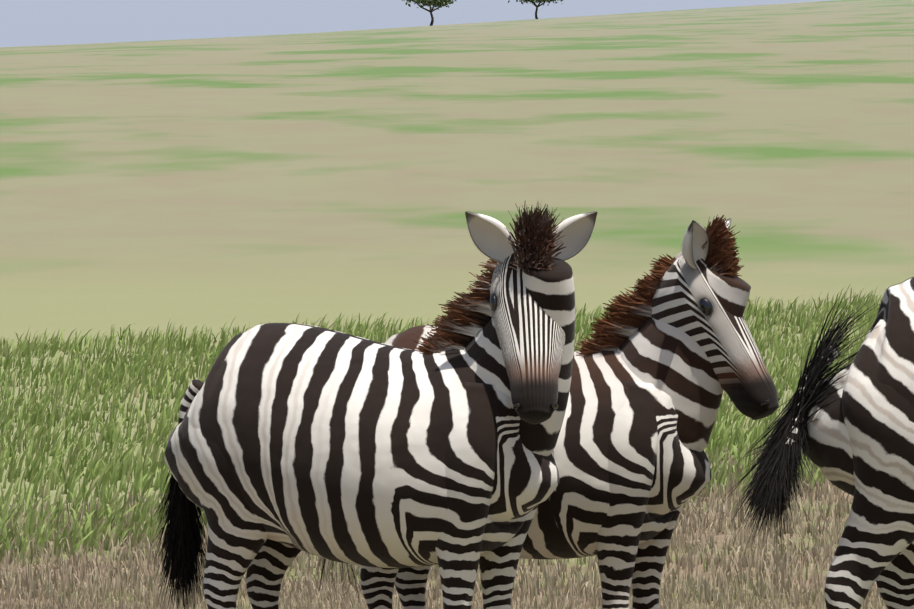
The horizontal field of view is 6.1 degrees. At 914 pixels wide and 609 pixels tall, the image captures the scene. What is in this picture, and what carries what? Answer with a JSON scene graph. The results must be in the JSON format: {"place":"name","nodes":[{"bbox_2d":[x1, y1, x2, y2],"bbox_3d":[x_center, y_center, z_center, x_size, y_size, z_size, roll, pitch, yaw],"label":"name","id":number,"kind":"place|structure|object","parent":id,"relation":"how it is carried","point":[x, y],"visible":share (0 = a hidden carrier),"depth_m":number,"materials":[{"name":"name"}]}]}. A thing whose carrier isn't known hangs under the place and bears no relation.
{"place":"outdoors","nodes":[
{"label":"outdoors","id":0,"kind":"place"},
{"bbox_2d":[0,0,831,46],"label":"sky","id":1,"kind":"structure","parent":0,"point":[22,22],"materials":[{"name":"blue"}]},
{"bbox_2d":[0,0,913,608],"bbox_3d":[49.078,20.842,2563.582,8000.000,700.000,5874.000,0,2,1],"label":"ground","id":2,"kind":"structure","parent":0,"point":[248,182],"depth_m":155.86,"materials":[{"name":"beige plant"}]},
{"bbox_2d":[150,201,596,608],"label":"zebra","id":3,"kind":"object","parent":2,"relation":"on","point":[287,443],"visible":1,"depth_m":25.37,"materials":[{"name":"fur"}]},
{"bbox_2d":[402,0,455,25],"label":"tree","id":4,"kind":"object","parent":2,"relation":"on","point":[438,3],"visible":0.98,"depth_m":1492.34,"materials":[{"name":"green plant"}]},
{"bbox_2d":[0,442,877,602],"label":"short grass","id":5,"kind":"structure","parent":2,"relation":"on","point":[686,524],"depth_m":33.76,"materials":[{"name":"beige plant"}]},
{"bbox_2d":[0,288,885,561],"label":"tall grass","id":6,"kind":"structure","parent":2,"relation":"on","point":[100,469],"depth_m":47.84,"materials":[{"name":"green plant"}]},
{"bbox_2d":[0,576,887,608],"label":"short grass","id":7,"kind":"structure","parent":2,"relation":"on","point":[352,601],"depth_m":31.25,"materials":[{"name":"beige plant"}]},
{"bbox_2d":[508,0,563,18],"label":"tree","id":8,"kind":"object","parent":2,"relation":"on","point":[535,2],"visible":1,"depth_m":1494.47,"materials":[{"name":"green plant"}]},
{"bbox_2d":[302,214,779,608],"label":"zebra","id":9,"kind":"object","parent":2,"relation":"on","point":[666,356],"visible":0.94,"depth_m":25.93,"materials":[{"name":"fur"}]},
{"bbox_2d":[724,277,913,608],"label":"zebra","id":10,"kind":"object","parent":2,"relation":"on","point":[848,428],"visible":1,"depth_m":25.09,"materials":[{"name":"fur"}]}
]}

